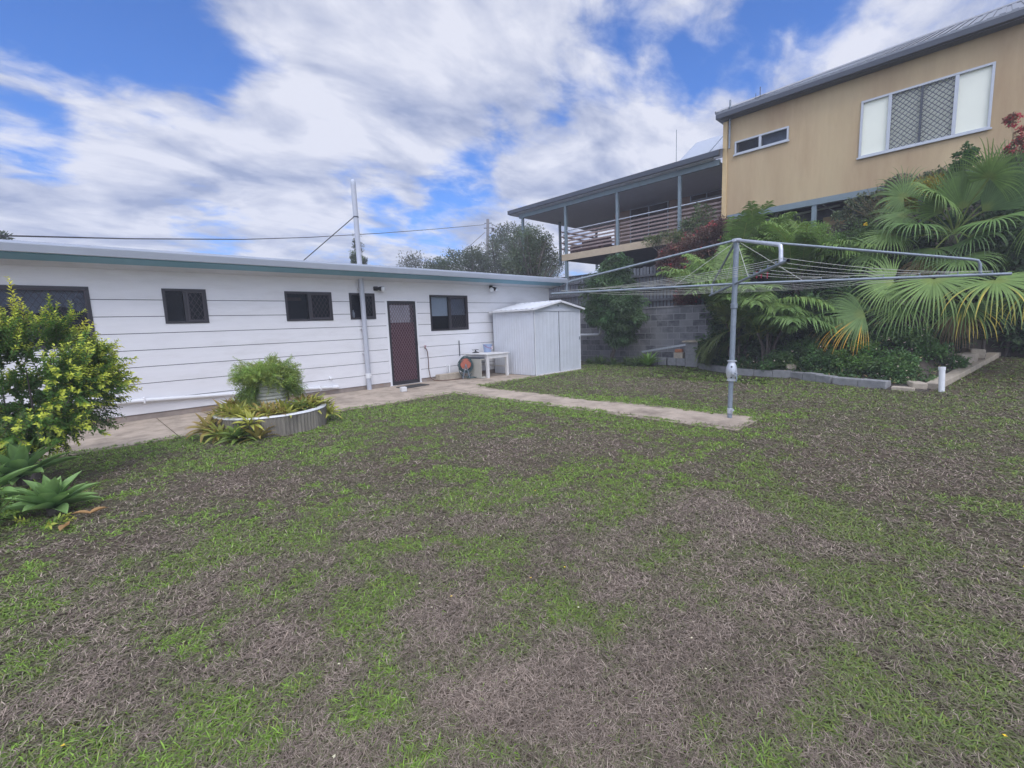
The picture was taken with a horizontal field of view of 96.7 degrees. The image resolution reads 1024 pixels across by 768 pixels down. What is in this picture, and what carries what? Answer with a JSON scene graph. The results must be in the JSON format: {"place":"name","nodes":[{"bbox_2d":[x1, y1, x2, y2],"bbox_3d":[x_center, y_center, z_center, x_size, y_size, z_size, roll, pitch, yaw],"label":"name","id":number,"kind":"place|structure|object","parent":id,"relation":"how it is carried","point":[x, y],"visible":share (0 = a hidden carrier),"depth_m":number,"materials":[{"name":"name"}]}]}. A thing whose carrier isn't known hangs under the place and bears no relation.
{"place":"outdoors","nodes":[
{"label":"outdoors","id":0,"kind":"place"},
{"bbox_2d":[0,479,34,518],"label":"fern","id":1,"kind":"object","parent":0,"point":[10,511],"visible":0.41,"depth_m":3.76,"materials":[{"name":"green plant"}]},
{"bbox_2d":[29,373,533,460],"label":"path","id":2,"kind":"structure","parent":0,"point":[131,433],"depth_m":8.23,"materials":[{"name":"concrete"}]},
{"bbox_2d":[435,372,461,379],"bbox_3d":[-1.724,-0.212,12.530,0.780,0.166,0.200,-9,10,-44],"label":"concrete block","id":3,"kind":"object","parent":2,"relation":"on","point":[452,375],"depth_m":12.41,"materials":[{"name":"concrete"}]},
{"bbox_2d":[458,356,476,378],"bbox_3d":[-1.237,-0.457,12.490,0.363,0.629,0.529,-35,34,-77],"label":"hose reel","id":4,"kind":"object","parent":2,"relation":"on","point":[465,362],"visible":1,"depth_m":12.40,"materials":[{"name":"orange plastic"}]},
{"bbox_2d":[467,357,485,378],"bbox_3d":[-1.000,-0.458,12.596,0.150,0.570,0.630,-9,10,-44],"label":"cabinet","id":5,"kind":"object","parent":2,"relation":"on","point":[476,371],"visible":0.71,"depth_m":12.45,"materials":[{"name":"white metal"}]},
{"bbox_2d":[464,352,509,377],"bbox_3d":[-0.712,-0.561,13.004,0.880,0.662,0.980,-9,10,-44],"label":"white table","id":6,"kind":"object","parent":2,"relation":"on","point":[488,355],"visible":0.84,"depth_m":12.73,"materials":[{"name":"white plastic"}]},
{"bbox_2d":[0,0,1016,277],"label":"sky","id":7,"kind":"structure","parent":0,"point":[185,119],"materials":[{"name":"blue"}]},
{"bbox_2d":[0,355,1023,767],"bbox_3d":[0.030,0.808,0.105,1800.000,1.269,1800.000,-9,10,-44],"label":"lawn","id":8,"kind":"structure","parent":0,"point":[420,481],"depth_m":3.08,"materials":[{"name":"plant"}]},
{"bbox_2d":[0,462,37,497],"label":"agave","id":9,"kind":"object","parent":8,"relation":"on","point":[4,481],"visible":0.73,"depth_m":3.98,"materials":[{"name":"green plant"}]},
{"bbox_2d":[0,487,43,524],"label":"fern","id":10,"kind":"object","parent":8,"relation":"on","point":[5,503],"visible":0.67,"depth_m":3.62,"materials":[{"name":"green plant"}]},
{"bbox_2d":[0,437,82,485],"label":"agave","id":11,"kind":"object","parent":8,"relation":"on","point":[16,457],"visible":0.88,"depth_m":4.23,"materials":[{"name":"green plant"}]},
{"bbox_2d":[12,512,76,531],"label":"fern","id":12,"kind":"object","parent":8,"relation":"on","point":[49,525],"visible":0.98,"depth_m":3.54,"materials":[{"name":"green plant"}]},
{"bbox_2d":[3,471,102,515],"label":"agave","id":13,"kind":"object","parent":8,"relation":"on","point":[53,496],"visible":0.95,"depth_m":3.81,"materials":[{"name":"green plant"}]},
{"bbox_2d":[0,276,142,479],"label":"golden bush","id":14,"kind":"object","parent":8,"relation":"on","point":[80,372],"visible":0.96,"depth_m":4.68,"materials":[{"name":"green plant"}]},
{"bbox_2d":[212,403,326,437],"bbox_3d":[-3.719,0.553,7.098,1.566,0.350,1.566,-9,10,-44],"label":"round planter","id":15,"kind":"object","parent":8,"relation":"on","point":[299,421],"visible":0.45,"depth_m":6.53,"materials":[{"name":"metal"}]},
{"bbox_2d":[184,412,217,443],"bbox_3d":[-4.312,0.562,6.427,0.617,0.357,0.632,-2,27,0],"label":"bromeliad","id":16,"kind":"object","parent":15,"relation":"in","point":[203,424],"visible":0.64,"depth_m":6.42,"materials":[{"name":"yellow plant"}]},
{"bbox_2d":[201,421,228,443],"bbox_3d":[-4.078,0.669,6.338,0.625,0.246,0.498,28,18,37],"label":"bromeliad","id":17,"kind":"object","parent":15,"relation":"in","point":[215,428],"visible":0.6,"depth_m":6.30,"materials":[{"name":"green plant"}]},
{"bbox_2d":[211,401,250,421],"bbox_3d":[-3.985,0.410,6.520,0.634,0.308,0.618,-12,-9,-6],"label":"bromeliad","id":18,"kind":"object","parent":15,"relation":"in","point":[232,411],"visible":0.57,"depth_m":6.44,"materials":[{"name":"green plant"}]},
{"bbox_2d":[213,424,259,445],"bbox_3d":[-3.697,0.675,6.246,0.673,0.282,0.570,12,22,-1],"label":"bromeliad","id":19,"kind":"object","parent":15,"relation":"in","point":[232,438],"visible":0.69,"depth_m":6.19,"materials":[{"name":"green plant"}]},
{"bbox_2d":[232,408,264,431],"bbox_3d":[-3.597,0.504,6.280,0.542,0.264,0.528,21,31,30],"label":"bromeliad","id":20,"kind":"object","parent":15,"relation":"in","point":[250,423],"visible":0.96,"depth_m":6.28,"materials":[{"name":"yellow plant"}]},
{"bbox_2d":[229,419,281,442],"bbox_3d":[-3.554,0.666,6.348,0.628,0.363,0.642,-18,-9,21],"label":"bromeliad","id":21,"kind":"object","parent":15,"relation":"in","point":[258,434],"visible":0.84,"depth_m":6.27,"materials":[{"name":"green plant"}]},
{"bbox_2d":[226,352,306,405],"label":"asparagus fern","id":22,"kind":"object","parent":15,"relation":"on","point":[251,374],"visible":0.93,"depth_m":6.88,"materials":[{"name":"green plant"}]},
{"bbox_2d":[249,375,289,407],"bbox_3d":[-3.839,0.138,7.180,0.584,0.560,0.584,-9,10,-44],"label":"drum pot","id":23,"kind":"object","parent":15,"relation":"on","point":[270,396],"visible":0.31,"depth_m":6.95,"materials":[{"name":"grey metal"}]},
{"bbox_2d":[0,239,567,424],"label":"white house","id":24,"kind":"structure","parent":8,"relation":"on","point":[176,323],"depth_m":9.16,"materials":[{"name":"paint"}]},
{"bbox_2d":[0,285,96,349],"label":"window","id":25,"kind":"structure","parent":24,"relation":"in","point":[33,296],"depth_m":7.24,"materials":[{"name":"black glass"}]},
{"bbox_2d":[28,385,338,408],"bbox_3d":[-6.014,0.270,8.587,5.661,0.333,0.110,-9,10,-44],"label":"waste pipe","id":26,"kind":"object","parent":24,"relation":"attached to","point":[145,400],"visible":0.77,"depth_m":8.53,"materials":[{"name":"white plastic"}]},
{"bbox_2d":[161,288,209,323],"bbox_3d":[-6.068,-1.445,8.472,0.675,0.630,0.090,-9,10,-44],"label":"window","id":27,"kind":"structure","parent":24,"relation":"in","point":[185,292],"depth_m":8.47,"materials":[{"name":"brown metal"}]},
{"bbox_2d":[284,291,333,320],"bbox_3d":[-4.630,-1.724,10.197,1.005,0.630,0.560,-9,10,-44],"label":"window","id":28,"kind":"structure","parent":24,"relation":"in","point":[308,294],"depth_m":10.06,"materials":[{"name":"brown metal"}]},
{"bbox_2d":[350,179,371,389],"bbox_3d":[-3.544,-2.274,10.731,0.160,4.862,0.161,-9,10,-44],"label":"vent pipe","id":29,"kind":"object","parent":24,"relation":"attached to","point":[364,328],"visible":0.9,"depth_m":10.70,"materials":[{"name":"white metal"}]},
{"bbox_2d":[349,293,375,319],"bbox_3d":[-3.582,-1.856,10.888,0.645,0.615,0.090,-9,10,-44],"label":"window","id":30,"kind":"structure","parent":24,"relation":"in","point":[372,295],"depth_m":10.97,"materials":[{"name":"brown metal"}]},
{"bbox_2d":[387,301,419,384],"bbox_3d":[-2.777,-1.053,11.715,0.810,2.110,0.110,-9,10,-44],"label":"screen door","id":31,"kind":"structure","parent":24,"relation":"in","point":[402,328],"depth_m":11.72,"materials":[{"name":"brown metal"}]},
{"bbox_2d":[429,295,468,330],"bbox_3d":[-1.755,-1.980,12.685,1.295,0.960,0.096,-9,10,-44],"label":"window","id":32,"kind":"structure","parent":24,"relation":"in","point":[440,305],"depth_m":12.67,"materials":[{"name":"brown metal"}]},
{"bbox_2d":[396,250,431,268],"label":"tree","id":33,"kind":"object","parent":8,"relation":"on","point":[415,263],"visible":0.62,"depth_m":30.61,"materials":[{"name":"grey plant"}]},
{"bbox_2d":[422,256,456,270],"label":"tree","id":34,"kind":"object","parent":8,"relation":"on","point":[436,263],"visible":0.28,"depth_m":29.43,"materials":[{"name":"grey plant"}]},
{"bbox_2d":[432,245,494,272],"bbox_3d":[-3.447,-6.090,31.381,4.687,7.142,3.691,-9,10,-44],"label":"tree","id":35,"kind":"object","parent":8,"relation":"on","point":[467,262],"visible":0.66,"depth_m":30.78,"materials":[{"name":"green plant"}]},
{"bbox_2d":[484,219,494,254],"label":"utility pole","id":36,"kind":"object","parent":8,"relation":"on","point":[487,223],"visible":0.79,"depth_m":54.46,"materials":[{"name":"grey wood"}]},
{"bbox_2d":[0,224,484,239],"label":"power line","id":37,"kind":"object","parent":36,"relation":"attached to","point":[189,239],"visible":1,"depth_m":23.93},
{"bbox_2d":[470,221,564,277],"bbox_3d":[0.659,-7.838,35.041,10.362,9.466,5.434,-9,10,-44],"label":"tree","id":38,"kind":"object","parent":8,"relation":"on","point":[502,238],"visible":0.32,"depth_m":33.02,"materials":[{"name":"green plant"}]},
{"bbox_2d":[493,368,581,376],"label":"shed slab","id":39,"kind":"structure","parent":8,"relation":"on","point":[531,375],"depth_m":13.17,"materials":[{"name":"concrete"}]},
{"bbox_2d":[489,300,584,375],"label":"garden shed","id":40,"kind":"structure","parent":39,"relation":"on","point":[537,338],"depth_m":13.08,"materials":[{"name":"white metal"}]},
{"bbox_2d":[535,311,559,373],"bbox_3d":[1.002,-1.178,12.857,1.000,1.730,0.014,-9,10,-44],"label":"door","id":41,"kind":"structure","parent":40,"relation":"in","point":[546,322],"depth_m":12.86,"materials":[{"name":"white metal"}]},
{"bbox_2d":[559,311,579,370],"bbox_3d":[1.729,-1.295,13.545,0.960,1.730,0.042,-9,10,-44],"label":"door","id":42,"kind":"structure","parent":40,"relation":"in","point":[569,324],"depth_m":13.56,"materials":[{"name":"white metal"}]},
{"bbox_2d":[578,251,651,358],"bbox_3d":[3.351,-2.457,14.792,1.893,3.547,2.445,-9,10,-44],"label":"round shrub","id":43,"kind":"object","parent":8,"relation":"on","point":[618,318],"visible":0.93,"depth_m":14.39,"materials":[{"name":"green plant"}]},
{"bbox_2d":[580,304,713,361],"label":"retaining wall","id":44,"kind":"structure","parent":8,"relation":"on","point":[665,326],"depth_m":14.86,"materials":[{"name":"concrete"}]},
{"bbox_2d":[655,214,737,305],"bbox_3d":[5.688,-3.766,14.225,1.517,2.728,2.708,-9,10,-44],"label":"bougainvillea","id":45,"kind":"object","parent":44,"relation":"on","point":[714,231],"visible":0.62,"depth_m":14.14,"materials":[{"name":"green plant"}]},
{"bbox_2d":[632,351,665,365],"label":"strap plant","id":46,"kind":"object","parent":8,"relation":"on","point":[648,361],"visible":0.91,"depth_m":14.17,"materials":[{"name":"green plant"}]},
{"bbox_2d":[832,377,862,386],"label":"edging block","id":47,"kind":"structure","parent":8,"relation":"on","point":[847,381],"depth_m":9.00,"materials":[{"name":"concrete"}]},
{"bbox_2d":[858,378,890,388],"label":"edging block","id":48,"kind":"structure","parent":8,"relation":"on","point":[874,383],"depth_m":8.55,"materials":[{"name":"concrete"}]},
{"bbox_2d":[938,367,945,391],"bbox_3d":[7.472,-0.051,7.928,0.115,0.500,0.115,-9,10,-44],"label":"pvc standpipe","id":49,"kind":"object","parent":8,"relation":"on","point":[941,382],"visible":0.83,"depth_m":7.89,"materials":[{"name":"white plastic"}]},
{"bbox_2d":[454,388,761,430],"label":"clothesline path","id":50,"kind":"structure","parent":0,"point":[689,417],"depth_m":7.41,"materials":[{"name":"concrete"}]},
{"bbox_2d":[551,238,1011,417],"bbox_3d":[3.207,-0.759,6.360,3.457,2.490,4.340,-6,8,-29],"label":"rotary clothesline","id":51,"kind":"object","parent":50,"relation":"on","point":[731,371],"visible":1,"depth_m":6.23,"materials":[{"name":"metal"}]},
{"bbox_2d":[551,272,708,307],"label":"terrace","id":52,"kind":"structure","parent":0,"point":[639,292],"depth_m":16.38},
{"bbox_2d":[498,222,564,277],"bbox_3d":[0.808,-4.771,19.232,3.410,3.952,1.903,-9,10,-44],"label":"tree","id":53,"kind":"object","parent":52,"relation":"on","point":[529,256],"visible":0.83,"depth_m":18.98,"materials":[{"name":"green plant"}]},
{"bbox_2d":[549,258,703,310],"bbox_3d":[0.293,-3.608,19.683,0.190,1.548,16.018,-9,10,-44],"label":"paling fence","id":54,"kind":"object","parent":52,"relation":"on","point":[643,275],"visible":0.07,"depth_m":15.37,"materials":[{"name":"grey wood"}]},
{"bbox_2d":[507,0,1023,291],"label":"yellow house","id":55,"kind":"structure","parent":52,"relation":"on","point":[821,146],"depth_m":12.50,"materials":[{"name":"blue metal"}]},
{"bbox_2d":[570,237,611,252],"bbox_3d":[3.529,-6.027,20.126,0.900,0.815,1.770,-9,10,-44],"label":"balcony railing","id":56,"kind":"object","parent":55,"relation":"attached to","point":[595,247],"visible":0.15,"depth_m":19.88,"materials":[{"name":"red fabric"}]},
{"bbox_2d":[630,201,668,242],"bbox_3d":[6.022,-6.774,20.068,0.045,2.094,1.850,-9,10,-44],"label":"sliding door","id":57,"kind":"structure","parent":55,"relation":"in","point":[648,206],"depth_m":19.97,"materials":[{"name":"silver metal"}]},
{"bbox_2d":[641,229,684,252],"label":"verandah creeper","id":58,"kind":"object","parent":55,"relation":"attached to","point":[675,236],"visible":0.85,"depth_m":15.74,"materials":[{"name":"green plant"}]},
{"bbox_2d":[679,134,722,160],"bbox_3d":[7.173,-8.393,15.905,1.426,1.001,2.140,-9,10,-44],"label":"solar panel","id":59,"kind":"object","parent":55,"relation":"attached to","point":[706,146],"visible":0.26,"depth_m":16.18,"materials":[{"name":"white glass"}]},
{"bbox_2d":[733,126,788,156],"bbox_3d":[7.457,-7.213,13.609,0.270,0.425,1.535,-9,10,-44],"label":"window","id":60,"kind":"structure","parent":55,"relation":"in","point":[778,136],"depth_m":13.58,"materials":[{"name":"black glass"}]},
{"bbox_2d":[830,163,958,232],"bbox_3d":[9.532,-4.568,11.373,0.879,1.331,2.694,-9,10,-44],"label":"vine","id":61,"kind":"object","parent":55,"relation":"attached to","point":[841,214],"visible":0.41,"depth_m":11.72,"materials":[{"name":"green plant"}]},
{"bbox_2d":[856,61,995,159],"bbox_3d":[9.953,-6.536,11.077,0.160,1.430,2.460,-9,10,-44],"label":"window","id":62,"kind":"structure","parent":55,"relation":"in","point":[958,104],"depth_m":10.98,"materials":[{"name":"white glass"}]},
{"bbox_2d":[677,202,716,241],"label":"verandah plant","id":63,"kind":"object","parent":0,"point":[690,227],"visible":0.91,"depth_m":14.92,"materials":[{"name":"green plant"}]},
{"bbox_2d":[632,203,1023,399],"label":"garden bank","id":64,"kind":"structure","parent":0,"point":[988,345],"depth_m":10.39,"materials":[{"name":"soil"}]},
{"bbox_2d":[685,354,700,366],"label":"concrete block","id":65,"kind":"structure","parent":64,"relation":"on","point":[690,361],"depth_m":13.50,"materials":[{"name":"grey concrete"}]},
{"bbox_2d":[685,342,700,354],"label":"concrete block","id":66,"kind":"structure","parent":65,"relation":"on","point":[689,346],"depth_m":13.46,"materials":[{"name":"grey concrete"}]},
{"bbox_2d":[692,318,760,364],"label":"dark shrub","id":67,"kind":"object","parent":64,"relation":"on","point":[723,360],"visible":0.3,"depth_m":12.26,"materials":[{"name":"green plant"}]},
{"bbox_2d":[683,200,800,278],"bbox_3d":[6.464,-3.885,13.104,3.496,2.244,3.281,-9,10,-44],"label":"feather palm","id":68,"kind":"object","parent":64,"relation":"on","point":[746,227],"visible":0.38,"depth_m":12.45,"materials":[{"name":"green plant"}]},
{"bbox_2d":[654,243,836,355],"bbox_3d":[6.253,-2.198,11.849,4.576,3.258,4.298,-9,10,-44],"label":"feather palm","id":69,"kind":"object","parent":64,"relation":"on","point":[781,302],"visible":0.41,"depth_m":11.22,"materials":[{"name":"green plant"}]},
{"bbox_2d":[692,299,800,367],"bbox_3d":[6.181,-1.244,11.945,2.628,2.017,2.748,-9,10,-44],"label":"feather palm","id":70,"kind":"object","parent":64,"relation":"on","point":[720,311],"visible":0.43,"depth_m":11.79,"materials":[{"name":"green plant"}]},
{"bbox_2d":[753,349,798,373],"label":"flowering shrub","id":71,"kind":"object","parent":64,"relation":"on","point":[777,358],"visible":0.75,"depth_m":10.69,"materials":[{"name":"green plant"}]},
{"bbox_2d":[746,283,813,331],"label":"dark shrub","id":72,"kind":"object","parent":64,"relation":"on","point":[780,292],"visible":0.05,"depth_m":11.83,"materials":[{"name":"green plant"}]},
{"bbox_2d":[713,289,847,363],"bbox_3d":[6.569,-1.394,11.175,3.076,2.031,3.420,1,8,20],"label":"feather palm","id":73,"kind":"object","parent":64,"relation":"on","point":[760,319],"visible":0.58,"depth_m":10.62,"materials":[{"name":"green plant"}]},
{"bbox_2d":[751,315,819,360],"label":"dark shrub","id":74,"kind":"object","parent":64,"relation":"on","point":[780,345],"visible":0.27,"depth_m":11.20,"materials":[{"name":"green plant"}]},
{"bbox_2d":[718,216,856,284],"bbox_3d":[7.402,-3.675,12.564,2.140,2.065,3.563,-9,10,-44],"label":"shrub","id":75,"kind":"object","parent":64,"relation":"on","point":[757,260],"visible":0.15,"depth_m":12.31,"materials":[{"name":"green plant"}]},
{"bbox_2d":[779,336,834,370],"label":"flowering shrub","id":76,"kind":"object","parent":64,"relation":"on","point":[790,357],"visible":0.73,"depth_m":10.45,"materials":[{"name":"green plant"}]},
{"bbox_2d":[772,286,843,345],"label":"dark shrub","id":77,"kind":"object","parent":64,"relation":"on","point":[806,292],"visible":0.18,"depth_m":11.11,"materials":[{"name":"green plant"}]},
{"bbox_2d":[751,219,893,305],"bbox_3d":[7.870,-3.245,11.608,3.208,2.464,3.742,2,9,30],"label":"feather palm","id":78,"kind":"object","parent":64,"relation":"on","point":[811,254],"visible":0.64,"depth_m":11.24,"materials":[{"name":"green plant"}]},
{"bbox_2d":[802,319,855,353],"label":"flowering shrub","id":79,"kind":"object","parent":64,"relation":"on","point":[823,338],"visible":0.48,"depth_m":10.37,"materials":[{"name":"green plant"}]},
{"bbox_2d":[703,234,961,383],"bbox_3d":[7.008,-1.904,10.946,3.788,3.499,6.169,-9,10,-44],"label":"ground cover","id":80,"kind":"object","parent":64,"relation":"on","point":[747,363],"visible":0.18,"depth_m":9.68,"materials":[{"name":"green plant"}]},
{"bbox_2d":[805,344,859,372],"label":"flowering shrub","id":81,"kind":"object","parent":64,"relation":"on","point":[816,354],"visible":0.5,"depth_m":9.95,"materials":[{"name":"green plant"}]},
{"bbox_2d":[798,256,869,309],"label":"dark shrub","id":82,"kind":"object","parent":64,"relation":"on","point":[829,275],"visible":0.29,"depth_m":11.36,"materials":[{"name":"green plant"}]},
{"bbox_2d":[819,274,897,330],"bbox_3d":[8.267,-1.698,10.799,1.710,1.906,1.940,-9,10,-44],"label":"dark shrub","id":83,"kind":"object","parent":64,"relation":"on","point":[850,288],"visible":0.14,"depth_m":10.66,"materials":[{"name":"green plant"}]},
{"bbox_2d":[830,339,887,373],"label":"flowering shrub","id":84,"kind":"object","parent":64,"relation":"on","point":[870,348],"visible":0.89,"depth_m":9.39,"materials":[{"name":"green plant"}]},
{"bbox_2d":[834,329,890,355],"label":"flowering shrub","id":85,"kind":"object","parent":64,"relation":"on","point":[871,338],"visible":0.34,"depth_m":9.78,"materials":[{"name":"green plant"}]},
{"bbox_2d":[836,213,918,257],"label":"shrub","id":86,"kind":"object","parent":64,"relation":"on","point":[870,225],"visible":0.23,"depth_m":10.86,"materials":[{"name":"green plant"}]},
{"bbox_2d":[845,174,920,222],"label":"twiggy bush","id":87,"kind":"object","parent":64,"relation":"on","point":[878,212],"visible":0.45,"depth_m":10.86,"materials":[{"name":"green plant"}]},
{"bbox_2d":[861,346,923,372],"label":"flowering shrub","id":88,"kind":"object","parent":64,"relation":"on","point":[904,355],"visible":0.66,"depth_m":8.80,"materials":[{"name":"green plant"}]},
{"bbox_2d":[870,357,925,379],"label":"flowering shrub","id":89,"kind":"object","parent":64,"relation":"on","point":[890,369],"visible":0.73,"depth_m":8.59,"materials":[{"name":"green plant"}]},
{"bbox_2d":[878,321,937,347],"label":"flowering shrub","id":90,"kind":"object","parent":64,"relation":"on","point":[924,336],"visible":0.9,"depth_m":9.13,"materials":[{"name":"green plant"}]},
{"bbox_2d":[883,173,946,231],"bbox_3d":[9.192,-4.091,10.392,0.804,1.257,1.137,-9,10,-44],"label":"croton","id":91,"kind":"object","parent":64,"relation":"on","point":[915,199],"visible":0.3,"depth_m":10.24,"materials":[{"name":"green plant"}]},
{"bbox_2d":[811,255,1023,353],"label":"fan palm","id":92,"kind":"object","parent":64,"relation":"on","point":[852,314],"visible":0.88,"depth_m":8.95,"materials":[{"name":"green plant"}]},
{"bbox_2d":[826,135,1023,300],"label":"fan palm","id":93,"kind":"object","parent":64,"relation":"on","point":[992,183],"visible":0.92,"depth_m":9.26,"materials":[{"name":"green plant"}]},
{"bbox_2d":[904,337,953,361],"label":"flowering shrub","id":94,"kind":"object","parent":64,"relation":"on","point":[935,349],"visible":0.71,"depth_m":8.92,"materials":[{"name":"green plant"}]},
{"bbox_2d":[892,246,998,327],"bbox_3d":[9.315,-2.081,10.217,1.628,1.937,2.295,-9,10,-44],"label":"dark shrub","id":95,"kind":"object","parent":64,"relation":"on","point":[907,259],"visible":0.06,"depth_m":9.93,"materials":[{"name":"green plant"}]},
{"bbox_2d":[939,352,973,368],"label":"flowering shrub","id":96,"kind":"object","parent":64,"relation":"on","point":[962,361],"visible":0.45,"depth_m":9.17,"materials":[{"name":"green plant"}]},
{"bbox_2d":[903,200,1023,270],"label":"dark shrub","id":97,"kind":"object","parent":64,"relation":"on","point":[921,243],"visible":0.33,"depth_m":9.87,"materials":[{"name":"green plant"}]},
{"bbox_2d":[948,141,984,225],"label":"shrub","id":98,"kind":"object","parent":64,"relation":"on","point":[964,152],"visible":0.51,"depth_m":9.29,"materials":[{"name":"green plant"}]},
{"bbox_2d":[929,291,1014,351],"bbox_3d":[9.474,-1.341,10.012,1.785,1.441,1.648,-1,8,10],"label":"dark shrub","id":99,"kind":"object","parent":64,"relation":"on","point":[971,336],"visible":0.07,"depth_m":9.66,"materials":[{"name":"green plant"}]},
{"bbox_2d":[921,226,1023,358],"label":"dark shrub","id":100,"kind":"object","parent":64,"relation":"on","point":[1004,248],"visible":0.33,"depth_m":9.21,"materials":[{"name":"green plant"}]},
{"bbox_2d":[963,206,1023,356],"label":"dark shrub","id":101,"kind":"object","parent":64,"relation":"on","point":[1012,267],"visible":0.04,"depth_m":10.08,"materials":[{"name":"green plant"}]},
{"bbox_2d":[990,281,1023,354],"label":"dark shrub","id":102,"kind":"object","parent":64,"relation":"on","point":[1017,342],"visible":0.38,"depth_m":10.13,"materials":[{"name":"green plant"}]},
{"bbox_2d":[1000,112,1023,170],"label":"bougainvillea","id":103,"kind":"object","parent":64,"relation":"on","point":[1009,119],"visible":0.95,"depth_m":8.67,"materials":[{"name":"red plant"}]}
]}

